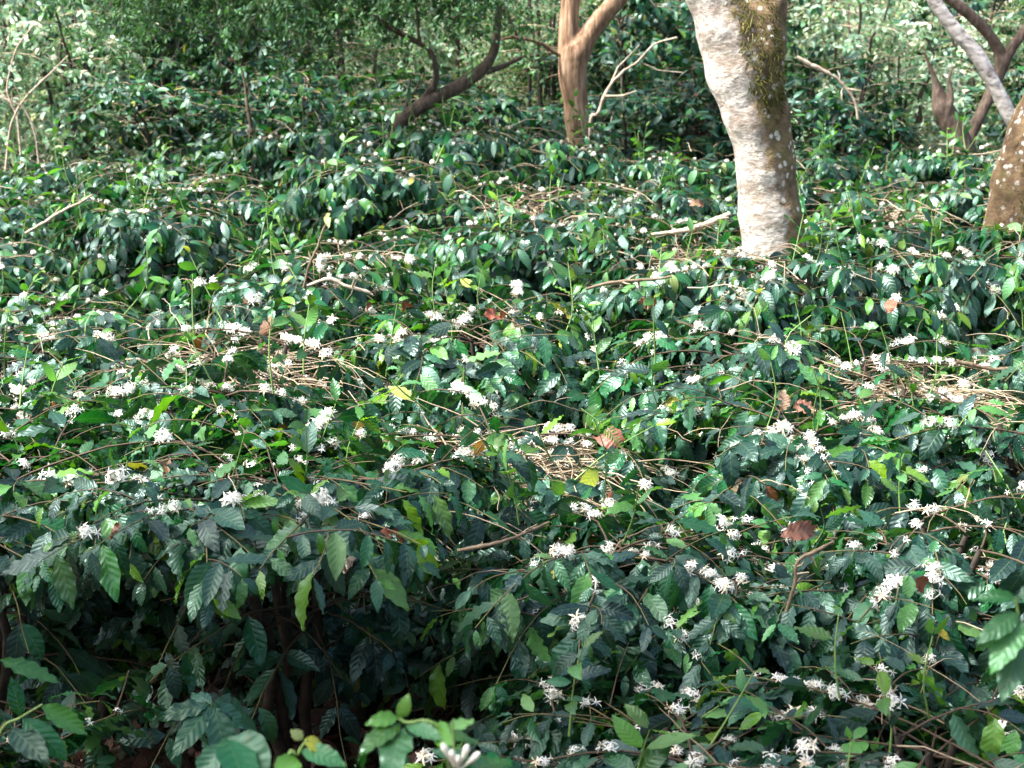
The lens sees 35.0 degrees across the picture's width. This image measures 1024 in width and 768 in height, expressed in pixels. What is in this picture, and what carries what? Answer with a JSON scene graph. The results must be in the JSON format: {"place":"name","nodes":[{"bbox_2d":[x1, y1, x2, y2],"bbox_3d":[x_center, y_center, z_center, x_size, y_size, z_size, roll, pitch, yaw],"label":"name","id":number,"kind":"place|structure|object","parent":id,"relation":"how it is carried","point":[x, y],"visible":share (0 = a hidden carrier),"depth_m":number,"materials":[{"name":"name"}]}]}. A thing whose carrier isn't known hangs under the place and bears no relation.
{"place":"outdoors","nodes":[
{"label":"outdoors","id":0,"kind":"place"},
{"bbox_2d":[4,0,1023,767],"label":"ground","id":1,"kind":"structure","parent":0,"point":[162,760],"depth_m":5.81,"materials":[{"name":"soil"}]},
{"bbox_2d":[0,17,81,166],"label":"shrub","id":2,"kind":"object","parent":1,"relation":"on","point":[7,53],"visible":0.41,"depth_m":14.47,"materials":[{"name":"green plant"}]},
{"bbox_2d":[4,56,78,169],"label":"dry stem","id":3,"kind":"object","parent":1,"relation":"on","point":[23,101],"visible":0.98,"depth_m":13.04,"materials":[{"name":"brown wood"}]},
{"bbox_2d":[0,657,87,764],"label":"coffee shoot","id":4,"kind":"object","parent":1,"relation":"on","point":[40,741],"visible":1,"depth_m":3.26,"materials":[{"name":"green plant"}]},
{"bbox_2d":[0,0,105,167],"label":"shrub","id":5,"kind":"object","parent":1,"relation":"on","point":[7,6],"visible":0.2,"depth_m":17.40,"materials":[{"name":"green plant"}]},
{"bbox_2d":[0,190,107,321],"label":"coffee bush","id":6,"kind":"object","parent":1,"relation":"on","point":[15,267],"visible":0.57,"depth_m":9.18,"materials":[{"name":"green plant"}]},
{"bbox_2d":[0,157,109,291],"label":"coffee bush","id":7,"kind":"object","parent":1,"relation":"on","point":[13,211],"visible":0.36,"depth_m":10.60,"materials":[{"name":"green plant"}]},
{"bbox_2d":[0,116,148,206],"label":"coffee bush","id":8,"kind":"object","parent":1,"relation":"on","point":[56,181],"visible":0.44,"depth_m":12.07,"materials":[{"name":"green plant"}]},
{"bbox_2d":[0,297,165,411],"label":"coffee bush","id":9,"kind":"object","parent":1,"relation":"on","point":[100,343],"visible":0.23,"depth_m":6.85,"materials":[{"name":"green plant"}]},
{"bbox_2d":[0,339,175,657],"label":"coffee bush","id":10,"kind":"object","parent":1,"relation":"on","point":[11,411],"visible":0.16,"depth_m":5.95,"materials":[{"name":"green plant"}]},
{"bbox_2d":[0,669,183,767],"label":"coffee bush","id":11,"kind":"object","parent":1,"relation":"on","point":[108,726],"visible":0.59,"depth_m":4.15,"materials":[{"name":"green plant"}]},
{"bbox_2d":[0,239,186,372],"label":"coffee bush","id":12,"kind":"object","parent":1,"relation":"on","point":[113,316],"visible":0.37,"depth_m":8.00,"materials":[{"name":"green plant"}]},
{"bbox_2d":[0,4,197,198],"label":"shrub","id":13,"kind":"object","parent":1,"relation":"on","point":[24,25],"visible":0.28,"depth_m":14.78,"materials":[{"name":"green plant"}]},
{"bbox_2d":[6,573,234,738],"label":"coffee bush","id":14,"kind":"object","parent":1,"relation":"on","point":[83,620],"visible":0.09,"depth_m":5.22,"materials":[{"name":"green plant"}]},
{"bbox_2d":[2,0,239,168],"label":"coffee shrub","id":15,"kind":"object","parent":1,"relation":"on","point":[155,68],"visible":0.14,"depth_m":17.44,"materials":[{"name":"green plant"}]},
{"bbox_2d":[0,387,247,767],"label":"coffee bush","id":16,"kind":"object","parent":1,"relation":"on","point":[30,485],"visible":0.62,"depth_m":4.83,"materials":[{"name":"green plant"}]},
{"bbox_2d":[3,147,297,347],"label":"coffee bush","id":17,"kind":"object","parent":1,"relation":"on","point":[109,238],"visible":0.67,"depth_m":9.25,"materials":[{"name":"green plant"}]},
{"bbox_2d":[47,75,273,203],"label":"coffee shrub","id":18,"kind":"object","parent":1,"relation":"on","point":[132,99],"visible":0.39,"depth_m":14.24,"materials":[{"name":"green plant"}]},
{"bbox_2d":[71,123,274,208],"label":"coffee bush","id":19,"kind":"object","parent":1,"relation":"on","point":[176,175],"visible":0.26,"depth_m":11.96,"materials":[{"name":"green plant"}]},
{"bbox_2d":[95,14,280,149],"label":"shrub","id":20,"kind":"object","parent":1,"relation":"on","point":[178,60],"visible":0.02,"depth_m":22.14,"materials":[{"name":"green plant"}]},
{"bbox_2d":[155,691,256,760],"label":"coffee shoot","id":21,"kind":"object","parent":1,"relation":"on","point":[221,718],"visible":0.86,"depth_m":3.57,"materials":[{"name":"green plant"}]},
{"bbox_2d":[117,138,309,280],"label":"coffee bush","id":22,"kind":"object","parent":1,"relation":"on","point":[206,190],"visible":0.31,"depth_m":10.78,"materials":[{"name":"green plant"}]},
{"bbox_2d":[28,246,407,427],"bbox_3d":[-1.122,0.166,7.022,1.684,1.404,1.917,4,15,17],"label":"coffee bush","id":23,"kind":"object","parent":1,"relation":"on","point":[342,326],"visible":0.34,"depth_m":6.90,"materials":[{"name":"green plant"}]},
{"bbox_2d":[42,293,400,686],"bbox_3d":[-1.056,0.395,5.968,1.703,1.482,1.536,2,14,6],"label":"coffee bush","id":24,"kind":"object","parent":1,"relation":"on","point":[285,406],"visible":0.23,"depth_m":6.00,"materials":[{"name":"green plant"}]},
{"bbox_2d":[153,0,298,176],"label":"sapling","id":25,"kind":"object","parent":1,"relation":"on","point":[249,116],"visible":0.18,"depth_m":13.57,"materials":[{"name":"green plant"}]},
{"bbox_2d":[106,0,355,157],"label":"coffee shrub","id":26,"kind":"object","parent":1,"relation":"on","point":[226,86],"visible":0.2,"depth_m":17.52,"materials":[{"name":"green plant"}]},
{"bbox_2d":[195,730,270,767],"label":"coffee shoot","id":27,"kind":"object","parent":1,"relation":"on","point":[248,749],"visible":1,"depth_m":2.60,"materials":[{"name":"green plant"}]},
{"bbox_2d":[174,63,365,185],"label":"coffee shrub","id":28,"kind":"object","parent":1,"relation":"on","point":[264,100],"visible":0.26,"depth_m":14.64,"materials":[{"name":"green plant"}]},
{"bbox_2d":[0,377,558,767],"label":"coffee bush","id":29,"kind":"object","parent":1,"relation":"on","point":[271,512],"visible":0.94,"depth_m":4.56,"materials":[{"name":"green plant"}]},
{"bbox_2d":[29,0,550,156],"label":"tree","id":30,"kind":"object","parent":1,"relation":"on","point":[365,10],"visible":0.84,"depth_m":11.97,"materials":[{"name":"green plant"}]},
{"bbox_2d":[141,189,448,378],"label":"coffee bush","id":31,"kind":"object","parent":1,"relation":"on","point":[273,285],"visible":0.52,"depth_m":8.01,"materials":[{"name":"green plant"}]},
{"bbox_2d":[207,2,406,127],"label":"shrub","id":32,"kind":"object","parent":1,"relation":"on","point":[357,40],"visible":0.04,"depth_m":22.00,"materials":[{"name":"green plant"}]},
{"bbox_2d":[274,729,345,767],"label":"coffee shoot","id":33,"kind":"object","parent":1,"relation":"on","point":[315,750],"visible":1,"depth_m":2.46,"materials":[{"name":"green plant"}]},
{"bbox_2d":[203,74,422,248],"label":"coffee bush","id":34,"kind":"object","parent":1,"relation":"on","point":[283,151],"visible":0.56,"depth_m":11.79,"materials":[{"name":"green plant"}]},
{"bbox_2d":[122,447,532,740],"bbox_3d":[-0.548,0.754,5.670,1.773,0.926,1.670,10,17,34],"label":"coffee bush","id":35,"kind":"object","parent":1,"relation":"on","point":[400,677],"visible":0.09,"depth_m":5.10,"materials":[{"name":"green plant"}]},
{"bbox_2d":[5,479,686,767],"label":"leaf litter","id":36,"kind":"object","parent":1,"relation":"on","point":[140,760],"depth_m":5.59,"materials":[{"name":"brown plant"}]},
{"bbox_2d":[208,192,485,314],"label":"coffee bush","id":37,"kind":"object","parent":1,"relation":"on","point":[389,241],"visible":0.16,"depth_m":9.52,"materials":[{"name":"green plant"}]},
{"bbox_2d":[247,0,449,133],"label":"shrub","id":38,"kind":"object","parent":1,"relation":"on","point":[365,52],"visible":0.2,"depth_m":18.04,"materials":[{"name":"green plant"}]},
{"bbox_2d":[260,99,498,301],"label":"coffee bush","id":39,"kind":"object","parent":1,"relation":"on","point":[368,190],"visible":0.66,"depth_m":10.41,"materials":[{"name":"green plant"}]},
{"bbox_2d":[295,66,504,137],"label":"coffee shrub","id":40,"kind":"object","parent":1,"relation":"on","point":[399,81],"visible":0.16,"depth_m":15.13,"materials":[{"name":"green plant"}]},
{"bbox_2d":[356,694,449,767],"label":"coffee shoot","id":41,"kind":"object","parent":1,"relation":"on","point":[389,737],"visible":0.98,"depth_m":2.33,"materials":[{"name":"green plant"}]},
{"bbox_2d":[288,0,520,126],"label":"shrub","id":42,"kind":"object","parent":1,"relation":"on","point":[426,36],"visible":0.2,"depth_m":22.37,"materials":[{"name":"green plant"}]},
{"bbox_2d":[182,365,720,717],"bbox_3d":[-0.101,0.585,5.720,2.154,1.234,1.914,-1,14,-3],"label":"coffee bush","id":43,"kind":"object","parent":1,"relation":"on","point":[568,457],"visible":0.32,"depth_m":5.58,"materials":[{"name":"green plant"}]},
{"bbox_2d":[354,0,560,129],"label":"shrub","id":44,"kind":"object","parent":1,"relation":"on","point":[460,60],"visible":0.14,"depth_m":22.44,"materials":[{"name":"green plant"}]},
{"bbox_2d":[434,718,511,767],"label":"coffee shoot","id":45,"kind":"object","parent":1,"relation":"on","point":[450,733],"visible":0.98,"depth_m":2.32,"materials":[{"name":"green plant"}]},
{"bbox_2d":[382,72,572,225],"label":"coffee bush","id":46,"kind":"object","parent":1,"relation":"on","point":[425,144],"visible":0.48,"depth_m":11.97,"materials":[{"name":"green plant"}]},
{"bbox_2d":[328,245,643,478],"bbox_3d":[-0.257,0.132,7.086,1.468,1.443,1.710,-13,19,-42],"label":"coffee bush","id":47,"kind":"object","parent":1,"relation":"on","point":[500,366],"visible":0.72,"depth_m":6.71,"materials":[{"name":"green plant"}]},
{"bbox_2d":[333,263,650,441],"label":"coffee bush","id":48,"kind":"object","parent":1,"relation":"on","point":[500,293],"visible":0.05,"depth_m":8.24,"materials":[{"name":"green plant"}]},
{"bbox_2d":[392,139,623,297],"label":"coffee bush","id":49,"kind":"object","parent":1,"relation":"on","point":[509,184],"visible":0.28,"depth_m":10.49,"materials":[{"name":"green plant"}]},
{"bbox_2d":[424,89,596,145],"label":"coffee shrub","id":50,"kind":"object","parent":1,"relation":"on","point":[497,106],"visible":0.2,"depth_m":14.65,"materials":[{"name":"green plant"}]},
{"bbox_2d":[451,0,601,129],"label":"shrub","id":51,"kind":"object","parent":1,"relation":"on","point":[527,5],"visible":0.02,"depth_m":25.98,"materials":[{"name":"green plant"}]},
{"bbox_2d":[433,0,635,152],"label":"shrub","id":52,"kind":"object","parent":1,"relation":"on","point":[541,88],"visible":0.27,"depth_m":17.90,"materials":[{"name":"green plant"}]},
{"bbox_2d":[399,150,675,327],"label":"coffee bush","id":53,"kind":"object","parent":1,"relation":"on","point":[524,248],"visible":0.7,"depth_m":9.07,"materials":[{"name":"green plant"}]},
{"bbox_2d":[465,0,620,130],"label":"shrub","id":54,"kind":"object","parent":1,"relation":"on","point":[549,92],"visible":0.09,"depth_m":22.37,"materials":[{"name":"green plant"}]},
{"bbox_2d":[460,87,644,213],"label":"coffee bush","id":55,"kind":"object","parent":1,"relation":"on","point":[571,159],"visible":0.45,"depth_m":12.01,"materials":[{"name":"green plant"}]},
{"bbox_2d":[500,0,627,147],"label":"tree","id":56,"kind":"object","parent":1,"relation":"on","point":[576,44],"visible":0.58,"depth_m":13.07,"materials":[{"name":"brown plant"}]},
{"bbox_2d":[354,600,872,767],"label":"coffee bush","id":57,"kind":"object","parent":1,"relation":"on","point":[635,734],"visible":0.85,"depth_m":3.87,"materials":[{"name":"green plant"}]},
{"bbox_2d":[367,408,860,752],"bbox_3d":[0.369,0.755,4.807,1.477,1.360,1.637,-12,19,-39],"label":"coffee bush","id":58,"kind":"object","parent":1,"relation":"on","point":[623,577],"visible":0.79,"depth_m":4.46,"materials":[{"name":"green plant"}]},
{"bbox_2d":[457,521,549,552],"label":"bare branch","id":59,"kind":"object","parent":58,"relation":"attached to","point":[485,545],"visible":1,"depth_m":4.24,"materials":[{"name":"wood"}]},
{"bbox_2d":[581,404,623,448],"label":"fern frond","id":60,"kind":"object","parent":58,"relation":"on","point":[586,419],"visible":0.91,"depth_m":4.87,"materials":[{"name":"green plant"}]},
{"bbox_2d":[518,0,718,160],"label":"coffee shrub","id":61,"kind":"object","parent":1,"relation":"on","point":[607,53],"visible":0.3,"depth_m":17.28,"materials":[{"name":"green plant"}]},
{"bbox_2d":[503,90,733,162],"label":"coffee shrub","id":62,"kind":"object","parent":1,"relation":"on","point":[608,130],"visible":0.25,"depth_m":14.87,"materials":[{"name":"green plant"}]},
{"bbox_2d":[588,37,682,139],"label":"bare branch","id":63,"kind":"object","parent":1,"relation":"on","point":[605,95],"visible":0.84,"depth_m":13.81,"materials":[{"name":"brown wood"}]},
{"bbox_2d":[543,114,736,214],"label":"coffee bush","id":64,"kind":"object","parent":1,"relation":"on","point":[650,169],"visible":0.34,"depth_m":12.12,"materials":[{"name":"green plant"}]},
{"bbox_2d":[543,142,737,263],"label":"coffee bush","id":65,"kind":"object","parent":1,"relation":"on","point":[670,203],"visible":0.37,"depth_m":10.70,"materials":[{"name":"green plant"}]},
{"bbox_2d":[559,197,802,373],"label":"coffee bush","id":66,"kind":"object","parent":1,"relation":"on","point":[617,305],"visible":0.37,"depth_m":7.68,"materials":[{"name":"green plant"}]},
{"bbox_2d":[547,171,819,302],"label":"coffee bush","id":67,"kind":"object","parent":1,"relation":"on","point":[706,235],"visible":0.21,"depth_m":9.27,"materials":[{"name":"green plant"}]},
{"bbox_2d":[651,211,730,235],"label":"dead branch","id":68,"kind":"object","parent":67,"relation":"on","point":[712,221],"visible":0.91,"depth_m":8.94,"materials":[{"name":"brown wood"}]},
{"bbox_2d":[606,48,809,200],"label":"coffee shrub","id":69,"kind":"object","parent":1,"relation":"on","point":[695,88],"visible":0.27,"depth_m":15.28,"materials":[{"name":"green plant"}]},
{"bbox_2d":[614,0,856,199],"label":"coffee shrub","id":70,"kind":"object","parent":1,"relation":"on","point":[797,28],"visible":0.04,"depth_m":17.86,"materials":[{"name":"green plant"}]},
{"bbox_2d":[685,0,806,259],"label":"tree","id":71,"kind":"object","parent":1,"relation":"on","point":[742,44],"visible":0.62,"depth_m":8.22,"materials":[{"name":"grey plant"}]},
{"bbox_2d":[558,293,938,495],"bbox_3d":[0.933,0.215,6.867,1.773,1.378,1.670,6,15,21],"label":"coffee bush","id":72,"kind":"object","parent":1,"relation":"on","point":[695,355],"visible":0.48,"depth_m":6.56,"materials":[{"name":"green plant"}]},
{"bbox_2d":[598,335,959,580],"bbox_3d":[1.031,0.507,5.771,1.468,1.371,1.710,-3,15,-11],"label":"coffee bush","id":73,"kind":"object","parent":1,"relation":"on","point":[748,450],"visible":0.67,"depth_m":5.52,"materials":[{"name":"green plant"}]},
{"bbox_2d":[701,0,876,142],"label":"shrub","id":74,"kind":"object","parent":1,"relation":"on","point":[799,11],"visible":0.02,"depth_m":22.01,"materials":[{"name":"green plant"}]},
{"bbox_2d":[638,191,961,393],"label":"coffee bush","id":75,"kind":"object","parent":1,"relation":"on","point":[829,285],"visible":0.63,"depth_m":7.61,"materials":[{"name":"green plant"}]},
{"bbox_2d":[586,274,671,289],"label":"bare twig","id":76,"kind":"object","parent":75,"relation":"on","point":[628,280],"visible":1,"depth_m":7.52,"materials":[{"name":"wood"}]},
{"bbox_2d":[706,112,914,212],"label":"coffee bush","id":77,"kind":"object","parent":1,"relation":"on","point":[832,166],"visible":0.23,"depth_m":12.03,"materials":[{"name":"green plant"}]},
{"bbox_2d":[712,50,947,165],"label":"coffee shrub","id":78,"kind":"object","parent":1,"relation":"on","point":[834,104],"visible":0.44,"depth_m":14.88,"materials":[{"name":"green plant"}]},
{"bbox_2d":[795,55,861,119],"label":"bare branch","id":79,"kind":"object","parent":78,"relation":"on","point":[818,68],"visible":1,"depth_m":13.97,"materials":[{"name":"brown wood"}]},
{"bbox_2d":[650,590,1023,767],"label":"coffee bush","id":80,"kind":"object","parent":1,"relation":"on","point":[957,744],"visible":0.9,"depth_m":3.84,"materials":[{"name":"green plant"}]},
{"bbox_2d":[711,137,980,250],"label":"coffee bush","id":81,"kind":"object","parent":1,"relation":"on","point":[813,195],"visible":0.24,"depth_m":10.69,"materials":[{"name":"green plant"}]},
{"bbox_2d":[685,448,1023,758],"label":"coffee bush","id":82,"kind":"object","parent":1,"relation":"on","point":[880,564],"visible":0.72,"depth_m":4.47,"materials":[{"name":"green plant"}]},
{"bbox_2d":[780,519,816,540],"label":"dead leaf","id":83,"kind":"object","parent":82,"relation":"on","point":[799,530],"visible":1,"depth_m":4.45,"materials":[{"name":"plant"}]},
{"bbox_2d":[785,541,833,611],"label":"bare branch","id":84,"kind":"object","parent":82,"relation":"attached to","point":[796,580],"visible":1,"depth_m":4.25,"materials":[{"name":"wood"}]},
{"bbox_2d":[798,0,937,120],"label":"shrub","id":85,"kind":"object","parent":1,"relation":"on","point":[877,2],"visible":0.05,"depth_m":26.83,"materials":[{"name":"green plant"}]},
{"bbox_2d":[785,0,955,162],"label":"shrub","id":86,"kind":"object","parent":1,"relation":"on","point":[850,46],"visible":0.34,"depth_m":17.63,"materials":[{"name":"green plant"}]},
{"bbox_2d":[792,5,948,147],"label":"shrub","id":87,"kind":"object","parent":1,"relation":"on","point":[856,22],"visible":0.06,"depth_m":22.59,"materials":[{"name":"green plant"}]},
{"bbox_2d":[734,287,1023,448],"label":"coffee bush","id":88,"kind":"object","parent":1,"relation":"on","point":[871,348],"visible":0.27,"depth_m":6.84,"materials":[{"name":"green plant"}]},
{"bbox_2d":[796,174,966,275],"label":"coffee bush","id":89,"kind":"object","parent":1,"relation":"on","point":[881,227],"visible":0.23,"depth_m":9.35,"materials":[{"name":"green plant"}]},
{"bbox_2d":[797,49,990,167],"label":"shrub","id":90,"kind":"object","parent":1,"relation":"on","point":[924,74],"visible":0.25,"depth_m":15.40,"materials":[{"name":"green plant"}]},
{"bbox_2d":[810,184,1023,385],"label":"coffee bush","id":91,"kind":"object","parent":1,"relation":"on","point":[939,269],"visible":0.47,"depth_m":7.99,"materials":[{"name":"green plant"}]},
{"bbox_2d":[849,157,990,237],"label":"coffee bush","id":92,"kind":"object","parent":1,"relation":"on","point":[968,207],"visible":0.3,"depth_m":10.46,"materials":[{"name":"green plant"}]},
{"bbox_2d":[828,321,1023,557],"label":"coffee bush","id":93,"kind":"object","parent":1,"relation":"on","point":[974,426],"visible":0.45,"depth_m":5.52,"materials":[{"name":"green plant"}]},
{"bbox_2d":[829,9,1023,152],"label":"shrub","id":94,"kind":"object","parent":1,"relation":"on","point":[976,35],"visible":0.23,"depth_m":18.01,"materials":[{"name":"green plant"}]},
{"bbox_2d":[849,0,1023,153],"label":"shrub","id":95,"kind":"object","parent":1,"relation":"on","point":[977,6],"visible":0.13,"depth_m":21.82,"materials":[{"name":"green plant"}]},
{"bbox_2d":[875,100,1003,206],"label":"coffee bush","id":96,"kind":"object","parent":1,"relation":"on","point":[927,166],"visible":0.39,"depth_m":12.22,"materials":[{"name":"green plant"}]},
{"bbox_2d":[923,51,974,153],"bbox_3d":[3.720,-1.657,13.205,0.888,2.064,0.206,0,14,0],"label":"tree stump","id":97,"kind":"object","parent":1,"relation":"on","point":[943,108],"visible":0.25,"depth_m":13.01,"materials":[{"name":"wood"}]},
{"bbox_2d":[926,0,1014,126],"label":"tree","id":98,"kind":"object","parent":1,"relation":"on","point":[964,40],"visible":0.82,"depth_m":12.71,"materials":[{"name":"white plant"}]},
{"bbox_2d":[925,59,1023,150],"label":"coffee shrub","id":99,"kind":"object","parent":1,"relation":"on","point":[1015,93],"visible":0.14,"depth_m":15.38,"materials":[{"name":"green plant"}]},
{"bbox_2d":[928,263,1023,430],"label":"coffee bush","id":100,"kind":"object","parent":1,"relation":"on","point":[1014,372],"visible":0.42,"depth_m":6.76,"materials":[{"name":"green plant"}]},
{"bbox_2d":[940,223,1023,341],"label":"coffee bush","id":101,"kind":"object","parent":1,"relation":"on","point":[974,239],"visible":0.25,"depth_m":8.25,"materials":[{"name":"green plant"}]},
{"bbox_2d":[942,0,1023,145],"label":"tree","id":102,"kind":"object","parent":1,"relation":"on","point":[1003,56],"visible":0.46,"depth_m":13.30,"materials":[{"name":"brown plant"}]},
{"bbox_2d":[971,586,1023,701],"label":"coffee shoot","id":103,"kind":"object","parent":1,"relation":"on","point":[1004,631],"visible":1,"depth_m":2.45,"materials":[{"name":"green plant"}]},
{"bbox_2d":[981,93,1023,251],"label":"tree","id":104,"kind":"object","parent":1,"relation":"on","point":[1005,206],"visible":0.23,"depth_m":9.08,"materials":[{"name":"brown plant"}]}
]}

